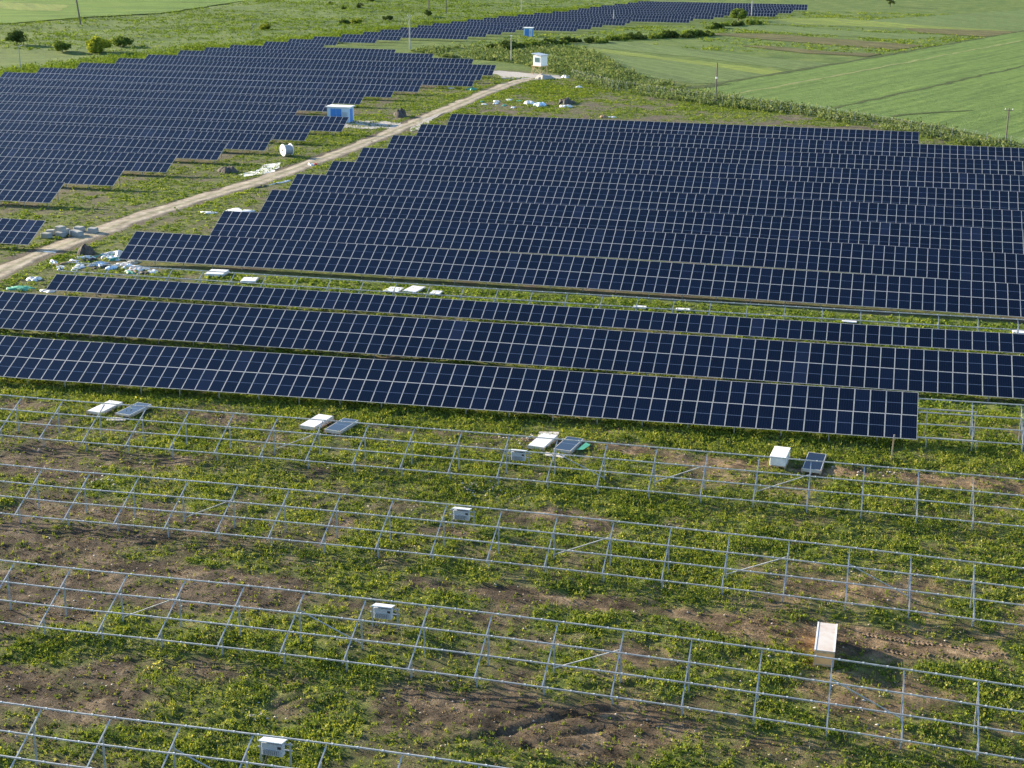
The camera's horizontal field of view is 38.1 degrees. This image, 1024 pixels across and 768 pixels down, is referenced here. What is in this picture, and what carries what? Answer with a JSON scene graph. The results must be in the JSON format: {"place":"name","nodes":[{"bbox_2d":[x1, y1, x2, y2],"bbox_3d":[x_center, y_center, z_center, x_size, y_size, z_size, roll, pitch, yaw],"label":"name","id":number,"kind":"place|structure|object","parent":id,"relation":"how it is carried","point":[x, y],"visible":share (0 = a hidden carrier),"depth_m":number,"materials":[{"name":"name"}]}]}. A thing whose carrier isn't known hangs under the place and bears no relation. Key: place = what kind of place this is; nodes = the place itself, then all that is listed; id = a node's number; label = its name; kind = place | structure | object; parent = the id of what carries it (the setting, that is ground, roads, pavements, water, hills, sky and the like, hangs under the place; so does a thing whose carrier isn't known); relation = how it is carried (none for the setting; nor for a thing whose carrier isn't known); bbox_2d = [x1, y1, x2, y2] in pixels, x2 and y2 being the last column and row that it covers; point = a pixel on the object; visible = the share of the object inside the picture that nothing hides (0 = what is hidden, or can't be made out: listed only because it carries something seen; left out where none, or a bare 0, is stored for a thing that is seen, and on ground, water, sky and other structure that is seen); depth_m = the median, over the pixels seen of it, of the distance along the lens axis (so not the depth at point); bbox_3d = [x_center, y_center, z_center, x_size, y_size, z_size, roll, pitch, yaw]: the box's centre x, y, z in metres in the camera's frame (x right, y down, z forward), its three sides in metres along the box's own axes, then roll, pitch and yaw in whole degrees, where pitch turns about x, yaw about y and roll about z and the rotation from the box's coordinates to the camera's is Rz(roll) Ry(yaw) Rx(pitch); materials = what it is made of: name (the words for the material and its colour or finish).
{"place":"outdoors","nodes":[
{"label":"outdoors","id":0,"kind":"place"},
{"bbox_2d":[0,2,69,10],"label":"flowering strip","id":1,"kind":"object","parent":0,"point":[29,6],"visible":1,"depth_m":600.63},
{"bbox_2d":[0,0,256,23],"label":"meadow","id":2,"kind":"structure","parent":0,"point":[89,8],"depth_m":595.53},
{"bbox_2d":[0,77,539,279],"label":"dirt road","id":3,"kind":"structure","parent":0,"point":[117,225],"depth_m":208.59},
{"bbox_2d":[0,0,1023,767],"bbox_3d":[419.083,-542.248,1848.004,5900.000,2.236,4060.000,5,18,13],"label":"ground","id":4,"kind":"structure","parent":0,"point":[502,696],"depth_m":89.31,"materials":[{"name":"green soil"}]},
{"bbox_2d":[5,30,27,44],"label":"bush","id":5,"kind":"object","parent":4,"relation":"on","point":[17,36],"visible":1,"depth_m":427.12,"materials":[{"name":"green plant"}]},
{"bbox_2d":[0,218,44,248],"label":"solar panel row","id":6,"kind":"object","parent":4,"relation":"on","point":[19,231],"visible":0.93,"depth_m":174.36,"materials":[{"name":"blue glass"}]},
{"bbox_2d":[0,179,64,205],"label":"solar panel row","id":7,"kind":"object","parent":4,"relation":"on","point":[24,191],"visible":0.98,"depth_m":198.07,"materials":[{"name":"blue glass"}]},
{"bbox_2d":[0,161,125,188],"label":"solar panel row","id":8,"kind":"object","parent":4,"relation":"on","point":[88,175],"visible":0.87,"depth_m":211.44,"materials":[{"name":"blue glass"}]},
{"bbox_2d":[0,147,176,175],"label":"solar panel row","id":9,"kind":"object","parent":4,"relation":"on","point":[146,162],"visible":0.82,"depth_m":225.10,"materials":[{"name":"blue glass"}]},
{"bbox_2d":[85,36,112,52],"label":"bush","id":10,"kind":"object","parent":4,"relation":"on","point":[96,44],"visible":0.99,"depth_m":407.00,"materials":[{"name":"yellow plant"}]},
{"bbox_2d":[86,400,123,414],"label":"module stack","id":11,"kind":"object","parent":4,"relation":"on","point":[107,408],"visible":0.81,"depth_m":117.16,"materials":[{"name":"white cardboard"}]},
{"bbox_2d":[0,133,226,163],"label":"solar panel row","id":12,"kind":"object","parent":4,"relation":"on","point":[197,150],"visible":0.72,"depth_m":236.49,"materials":[{"name":"blue glass"}]},
{"bbox_2d":[115,402,151,417],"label":"module stack","id":13,"kind":"object","parent":4,"relation":"on","point":[133,411],"visible":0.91,"depth_m":116.23,"materials":[{"name":"blue glass"}]},
{"bbox_2d":[0,122,273,152],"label":"solar panel row","id":14,"kind":"object","parent":4,"relation":"on","point":[247,141],"visible":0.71,"depth_m":246.43,"materials":[{"name":"blue glass"}]},
{"bbox_2d":[0,94,299,114],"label":"solar panel row","id":15,"kind":"object","parent":4,"relation":"on","point":[158,104],"visible":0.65,"depth_m":284.26,"materials":[{"name":"blue glass"}]},
{"bbox_2d":[0,112,312,142],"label":"solar panel row","id":16,"kind":"object","parent":4,"relation":"on","point":[282,132],"visible":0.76,"depth_m":257.97,"materials":[{"name":"blue glass"}]},
{"bbox_2d":[0,86,334,111],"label":"solar panel row","id":17,"kind":"object","parent":4,"relation":"on","point":[311,104],"visible":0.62,"depth_m":296.31,"materials":[{"name":"blue glass"}]},
{"bbox_2d":[0,103,348,134],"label":"solar panel row","id":18,"kind":"object","parent":4,"relation":"on","point":[332,124],"visible":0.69,"depth_m":269.63,"materials":[{"name":"blue glass"}]},
{"bbox_2d":[0,79,365,104],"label":"solar panel row","id":19,"kind":"object","parent":4,"relation":"on","point":[348,97],"visible":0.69,"depth_m":308.47,"materials":[{"name":"blue glass"}]},
{"bbox_2d":[0,72,396,97],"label":"solar panel row","id":20,"kind":"object","parent":4,"relation":"on","point":[385,91],"visible":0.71,"depth_m":320.89,"materials":[{"name":"blue glass"}]},
{"bbox_2d":[37,68,422,92],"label":"solar panel row","id":21,"kind":"object","parent":4,"relation":"on","point":[408,86],"visible":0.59,"depth_m":330.84,"materials":[{"name":"blue glass"}]},
{"bbox_2d":[0,701,506,767],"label":"mounting rack","id":22,"kind":"object","parent":4,"relation":"on","point":[103,745],"visible":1,"depth_m":65.71,"materials":[{"name":"metal"}]},
{"bbox_2d":[239,162,281,176],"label":"gravel spill","id":23,"kind":"object","parent":4,"relation":"on","point":[268,166],"visible":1,"depth_m":225.47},
{"bbox_2d":[257,737,292,767],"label":"inverter","id":24,"kind":"object","parent":4,"relation":"on","point":[271,746],"visible":0.98,"depth_m":67.10,"materials":[{"name":"grey metal"}]},
{"bbox_2d":[76,63,476,88],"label":"solar panel row","id":25,"kind":"object","parent":4,"relation":"on","point":[448,80],"visible":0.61,"depth_m":341.79,"materials":[{"name":"blue glass"}]},
{"bbox_2d":[115,58,484,79],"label":"solar panel row","id":26,"kind":"object","parent":4,"relation":"on","point":[450,71],"visible":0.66,"depth_m":355.01,"materials":[{"name":"blue glass"}]},
{"bbox_2d":[288,39,326,46],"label":"solar panel row","id":27,"kind":"object","parent":4,"relation":"on","point":[311,43],"visible":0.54,"depth_m":423.64,"materials":[{"name":"blue glass"}]},
{"bbox_2d":[229,45,395,52],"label":"solar panel row","id":28,"kind":"object","parent":4,"relation":"on","point":[315,48],"visible":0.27,"depth_m":399.90,"materials":[{"name":"blue glass"}]},
{"bbox_2d":[299,414,333,430],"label":"module stack","id":29,"kind":"object","parent":4,"relation":"on","point":[310,424],"visible":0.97,"depth_m":112.92,"materials":[{"name":"white cardboard"}]},
{"bbox_2d":[204,47,432,57],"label":"solar panel row","id":30,"kind":"object","parent":4,"relation":"on","point":[320,52],"visible":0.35,"depth_m":389.96,"materials":[{"name":"blue glass"}]},
{"bbox_2d":[145,54,495,75],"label":"solar panel row","id":31,"kind":"object","parent":4,"relation":"on","point":[489,70],"visible":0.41,"depth_m":365.14,"materials":[{"name":"blue glass"}]},
{"bbox_2d":[177,50,473,63],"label":"solar panel row","id":32,"kind":"object","parent":4,"relation":"on","point":[329,57],"visible":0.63,"depth_m":378.68,"materials":[{"name":"blue glass"}]},
{"bbox_2d":[325,104,354,122],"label":"transformer kiosk","id":33,"kind":"object","parent":4,"relation":"on","point":[340,110],"visible":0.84,"depth_m":276.47,"materials":[{"name":"blue paint"}]},
{"bbox_2d":[324,418,358,435],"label":"module stack","id":34,"kind":"object","parent":4,"relation":"on","point":[334,428],"visible":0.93,"depth_m":111.95,"materials":[{"name":"blue glass"}]},
{"bbox_2d":[338,34,378,44],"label":"solar panel row","id":35,"kind":"object","parent":4,"relation":"on","point":[355,38],"visible":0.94,"depth_m":441.75,"materials":[{"name":"blue glass"}]},
{"bbox_2d":[344,120,401,128],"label":"gravel pad","id":36,"kind":"object","parent":4,"relation":"on","point":[386,124],"visible":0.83,"depth_m":274.22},
{"bbox_2d":[362,32,402,42],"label":"solar panel row","id":37,"kind":"object","parent":4,"relation":"on","point":[391,36],"visible":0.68,"depth_m":450.82,"materials":[{"name":"blue glass"}]},
{"bbox_2d":[370,603,399,630],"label":"inverter","id":38,"kind":"object","parent":4,"relation":"on","point":[382,611],"visible":0.96,"depth_m":80.49,"materials":[{"name":"grey metal"}]},
{"bbox_2d":[380,29,469,40],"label":"solar panel row","id":39,"kind":"object","parent":4,"relation":"on","point":[443,35],"visible":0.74,"depth_m":458.10,"materials":[{"name":"blue glass"}]},
{"bbox_2d":[400,27,488,36],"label":"solar panel row","id":40,"kind":"object","parent":4,"relation":"on","point":[478,32],"visible":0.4,"depth_m":467.78,"materials":[{"name":"blue glass"}]},
{"bbox_2d":[417,25,503,36],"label":"solar panel row","id":41,"kind":"object","parent":4,"relation":"on","point":[495,30],"visible":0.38,"depth_m":477.52,"materials":[{"name":"blue glass"}]},
{"bbox_2d":[450,507,475,529],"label":"inverter","id":42,"kind":"object","parent":4,"relation":"on","point":[461,513],"visible":0.94,"depth_m":93.75,"materials":[{"name":"grey metal"}]},
{"bbox_2d":[433,23,517,34],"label":"solar panel row","id":43,"kind":"object","parent":4,"relation":"on","point":[510,28],"visible":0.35,"depth_m":487.27,"materials":[{"name":"blue glass"}]},
{"bbox_2d":[0,0,983,76],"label":"scrub","id":44,"kind":"object","parent":4,"relation":"on","point":[112,59],"visible":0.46,"depth_m":502.74,"materials":[{"name":"plant"}]},
{"bbox_2d":[69,433,942,767],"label":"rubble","id":45,"kind":"object","parent":4,"relation":"on","point":[517,499],"visible":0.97,"depth_m":100.67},
{"bbox_2d":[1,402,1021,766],"bbox_3d":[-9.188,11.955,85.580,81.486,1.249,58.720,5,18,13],"label":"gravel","id":46,"kind":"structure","parent":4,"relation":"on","point":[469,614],"depth_m":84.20,"materials":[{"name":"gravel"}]},
{"bbox_2d":[0,370,1023,767],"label":"weeds","id":47,"kind":"object","parent":4,"relation":"on","point":[292,408],"visible":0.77,"depth_m":90.92,"materials":[{"name":"plant"}]},
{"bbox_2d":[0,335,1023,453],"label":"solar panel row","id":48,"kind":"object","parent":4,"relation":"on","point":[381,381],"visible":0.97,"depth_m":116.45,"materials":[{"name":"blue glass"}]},
{"bbox_2d":[0,291,1023,401],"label":"solar panel row","id":49,"kind":"object","parent":4,"relation":"on","point":[944,372],"visible":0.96,"depth_m":128.86,"materials":[{"name":"blue glass"}]},
{"bbox_2d":[0,76,1023,450],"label":"weeds","id":50,"kind":"object","parent":4,"relation":"on","point":[538,86],"visible":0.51,"depth_m":175.60,"materials":[{"name":"plant"}]},
{"bbox_2d":[0,382,1023,767],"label":"dry stalks","id":51,"kind":"object","parent":4,"relation":"on","point":[470,594],"visible":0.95,"depth_m":86.47,"materials":[{"name":"plant"}]},
{"bbox_2d":[0,559,1023,760],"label":"mounting rack","id":52,"kind":"object","parent":4,"relation":"on","point":[620,653],"visible":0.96,"depth_m":75.31,"materials":[{"name":"metal"}]},
{"bbox_2d":[0,464,1023,626],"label":"mounting rack","id":53,"kind":"object","parent":4,"relation":"on","point":[553,533],"visible":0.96,"depth_m":88.80,"materials":[{"name":"metal"}]},
{"bbox_2d":[0,394,1023,529],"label":"mounting rack","id":54,"kind":"object","parent":4,"relation":"on","point":[401,468],"visible":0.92,"depth_m":102.24,"materials":[{"name":"metal"}]},
{"bbox_2d":[451,21,578,32],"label":"solar panel row","id":55,"kind":"object","parent":4,"relation":"on","point":[551,27],"visible":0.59,"depth_m":493.02,"materials":[{"name":"blue glass"}]},
{"bbox_2d":[507,449,530,465],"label":"inverter","id":56,"kind":"object","parent":4,"relation":"on","point":[517,456],"visible":0.88,"depth_m":104.77,"materials":[{"name":"grey metal"}]},
{"bbox_2d":[467,19,592,28],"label":"solar panel row","id":57,"kind":"object","parent":4,"relation":"on","point":[584,25],"visible":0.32,"depth_m":504.17,"materials":[{"name":"blue glass"}]},
{"bbox_2d":[46,262,1023,354],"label":"solar panel row","id":58,"kind":"object","parent":4,"relation":"on","point":[977,340],"visible":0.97,"depth_m":141.33,"materials":[{"name":"blue glass"}]},
{"bbox_2d":[531,52,547,73],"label":"guard cabin","id":59,"kind":"object","parent":4,"relation":"on","point":[539,60],"visible":0.93,"depth_m":360.83,"materials":[{"name":"white paint"}]},
{"bbox_2d":[526,433,557,450],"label":"module stack","id":60,"kind":"object","parent":4,"relation":"on","point":[542,444],"visible":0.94,"depth_m":108.97,"materials":[{"name":"white cardboard"}]},
{"bbox_2d":[483,18,603,27],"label":"solar panel row","id":61,"kind":"object","parent":4,"relation":"on","point":[597,23],"visible":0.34,"depth_m":513.80,"materials":[{"name":"blue glass"}]},
{"bbox_2d":[498,16,626,26],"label":"solar panel row","id":62,"kind":"object","parent":4,"relation":"on","point":[614,22],"visible":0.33,"depth_m":521.63,"materials":[{"name":"blue glass"}]},
{"bbox_2d":[553,436,583,454],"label":"module stack","id":63,"kind":"object","parent":4,"relation":"on","point":[567,447],"visible":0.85,"depth_m":108.24,"materials":[{"name":"blue glass"}]},
{"bbox_2d":[118,231,1023,319],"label":"solar panel row","id":64,"kind":"object","parent":4,"relation":"on","point":[953,296],"visible":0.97,"depth_m":154.99,"materials":[{"name":"blue glass"}]},
{"bbox_2d":[518,14,631,23],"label":"solar panel row","id":65,"kind":"object","parent":4,"relation":"on","point":[628,20],"visible":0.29,"depth_m":532.70,"materials":[{"name":"blue glass"}]},
{"bbox_2d":[534,13,690,23],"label":"solar panel row","id":66,"kind":"object","parent":4,"relation":"on","point":[655,18],"visible":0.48,"depth_m":536.61,"materials":[{"name":"blue glass"}]},
{"bbox_2d":[210,211,1023,283],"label":"solar panel row","id":67,"kind":"object","parent":4,"relation":"on","point":[973,266],"visible":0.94,"depth_m":167.96,"materials":[{"name":"blue glass"}]},
{"bbox_2d":[553,11,693,20],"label":"solar panel row","id":68,"kind":"object","parent":4,"relation":"on","point":[691,17],"visible":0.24,"depth_m":549.53,"materials":[{"name":"blue glass"}]},
{"bbox_2d":[568,10,714,20],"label":"solar panel row","id":69,"kind":"object","parent":4,"relation":"on","point":[706,15],"visible":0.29,"depth_m":556.98,"materials":[{"name":"blue glass"}]},
{"bbox_2d":[260,190,1023,253],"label":"solar panel row","id":70,"kind":"object","parent":4,"relation":"on","point":[478,211],"visible":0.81,"depth_m":181.15,"materials":[{"name":"blue glass"}]},
{"bbox_2d":[578,8,724,18],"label":"solar panel row","id":71,"kind":"object","parent":4,"relation":"on","point":[718,14],"visible":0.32,"depth_m":567.99,"materials":[{"name":"blue glass"}]},
{"bbox_2d":[288,174,1023,234],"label":"solar panel row","id":72,"kind":"object","parent":4,"relation":"on","point":[981,218],"visible":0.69,"depth_m":192.75,"materials":[{"name":"blue glass"}]},
{"bbox_2d":[326,161,1023,214],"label":"solar panel row","id":73,"kind":"object","parent":4,"relation":"on","point":[962,198],"visible":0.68,"depth_m":204.23,"materials":[{"name":"blue glass"}]},
{"bbox_2d":[447,114,918,146],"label":"solar panel row","id":74,"kind":"object","parent":4,"relation":"on","point":[802,133],"visible":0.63,"depth_m":257.85,"materials":[{"name":"blue glass"}]},
{"bbox_2d":[590,7,775,17],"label":"solar panel row","id":75,"kind":"object","parent":4,"relation":"on","point":[764,13],"visible":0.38,"depth_m":574.90,"materials":[{"name":"blue glass"}]},
{"bbox_2d":[601,5,777,15],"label":"solar panel row","id":76,"kind":"object","parent":4,"relation":"on","point":[776,10],"visible":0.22,"depth_m":588.28,"materials":[{"name":"blue glass"}]},
{"bbox_2d":[356,147,1023,194],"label":"solar panel row","id":77,"kind":"object","parent":4,"relation":"on","point":[994,182],"visible":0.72,"depth_m":216.94,"materials":[{"name":"blue glass"}]},
{"bbox_2d":[615,4,791,13],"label":"solar panel row","id":78,"kind":"object","parent":4,"relation":"on","point":[784,10],"visible":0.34,"depth_m":596.20,"materials":[{"name":"blue glass"}]},
{"bbox_2d":[387,135,1023,178],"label":"solar panel row","id":79,"kind":"object","parent":4,"relation":"on","point":[906,163],"visible":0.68,"depth_m":229.69,"materials":[{"name":"blue glass"}]},
{"bbox_2d":[628,2,793,11],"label":"solar panel row","id":80,"kind":"object","parent":4,"relation":"on","point":[712,5],"visible":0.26,"depth_m":608.19,"materials":[{"name":"blue glass"}]},
{"bbox_2d":[410,39,1023,147],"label":"tall grass","id":81,"kind":"structure","parent":4,"relation":"on","point":[607,70],"depth_m":336.72,"materials":[{"name":"plant"}]},
{"bbox_2d":[416,124,1023,165],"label":"solar panel row","id":82,"kind":"object","parent":4,"relation":"on","point":[765,144],"visible":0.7,"depth_m":242.46,"materials":[{"name":"blue glass"}]},
{"bbox_2d":[638,1,807,9],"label":"solar panel row","id":83,"kind":"object","parent":4,"relation":"on","point":[800,6],"visible":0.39,"depth_m":616.63,"materials":[{"name":"blue glass"}]},
{"bbox_2d":[769,446,790,467],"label":"white carton","id":84,"kind":"object","parent":4,"relation":"on","point":[780,451],"visible":0.85,"depth_m":104.21,"materials":[{"name":"cardboard"}]},
{"bbox_2d":[572,69,1023,143],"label":"wire fence","id":85,"kind":"object","parent":4,"relation":"on","point":[782,107],"visible":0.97,"depth_m":293.18,"materials":[{"name":"metal"}]},
{"bbox_2d":[801,452,826,474],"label":"module stack","id":86,"kind":"object","parent":4,"relation":"on","point":[816,467],"visible":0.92,"depth_m":104.18,"materials":[{"name":"blue glass"}]},
{"bbox_2d":[813,622,837,667],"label":"plywood crate","id":87,"kind":"object","parent":4,"relation":"on","point":[825,640],"visible":1,"depth_m":77.94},
{"bbox_2d":[858,631,1018,671],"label":"tyre tread","id":88,"kind":"object","parent":4,"relation":"on","point":[959,646],"visible":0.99,"depth_m":79.46,"materials":[{"name":"soil"}]},
{"bbox_2d":[493,71,562,78],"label":"gravel turnout","id":89,"kind":"object","parent":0,"point":[505,74],"visible":0.81,"depth_m":360.01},
{"bbox_2d":[548,53,763,83],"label":"crop strip","id":90,"kind":"object","parent":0,"point":[678,71],"visible":0.7,"depth_m":373.58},
{"bbox_2d":[550,48,782,74],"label":"flowering strip","id":91,"kind":"object","parent":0,"point":[764,71],"visible":0.88,"depth_m":394.57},
{"bbox_2d":[570,40,829,69],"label":"crop strip","id":92,"kind":"object","parent":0,"point":[788,64],"visible":0.92,"depth_m":417.76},
{"bbox_2d":[747,46,877,56],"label":"ploughed strip","id":93,"kind":"object","parent":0,"point":[814,51],"visible":1,"depth_m":428.44,"materials":[{"name":"soil"}]},
{"bbox_2d":[707,33,922,49],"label":"ploughed strip","id":94,"kind":"object","parent":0,"point":[828,41],"visible":0.93,"depth_m":466.47,"materials":[{"name":"soil"}]},
{"bbox_2d":[724,25,953,39],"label":"crop strip","id":95,"kind":"object","parent":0,"point":[776,28],"visible":0.94,"depth_m":500.55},
{"bbox_2d":[681,30,1023,88],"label":"grass strip","id":96,"kind":"object","parent":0,"point":[783,72],"visible":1,"depth_m":385.72,"materials":[{"name":"green plant"}]},
{"bbox_2d":[689,31,1023,143],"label":"wheat field","id":97,"kind":"structure","parent":0,"point":[988,99],"depth_m":340.67,"materials":[{"name":"plant"}]},
{"bbox_2d":[735,40,1021,93],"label":"tramline","id":98,"kind":"object","parent":97,"relation":"on","point":[870,69],"visible":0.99,"depth_m":376.54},
{"bbox_2d":[833,65,1023,107],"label":"tramline","id":99,"kind":"object","parent":97,"relation":"on","point":[949,82],"visible":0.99,"depth_m":339.91,"materials":[{"name":"green plant"}]},
{"bbox_2d":[774,18,1005,30],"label":"flowering strip","id":100,"kind":"object","parent":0,"point":[834,21],"visible":1,"depth_m":542.65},
{"bbox_2d":[768,20,1018,30],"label":"crop strip","id":101,"kind":"object","parent":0,"point":[778,22],"visible":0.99,"depth_m":532.60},
{"bbox_2d":[865,10,1023,30],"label":"crop strip","id":102,"kind":"object","parent":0,"point":[1007,20],"visible":1,"depth_m":561.43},
{"bbox_2d":[906,28,1017,36],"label":"ploughed strip","id":103,"kind":"object","parent":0,"point":[984,33],"visible":0.98,"depth_m":507.26,"materials":[{"name":"soil"}]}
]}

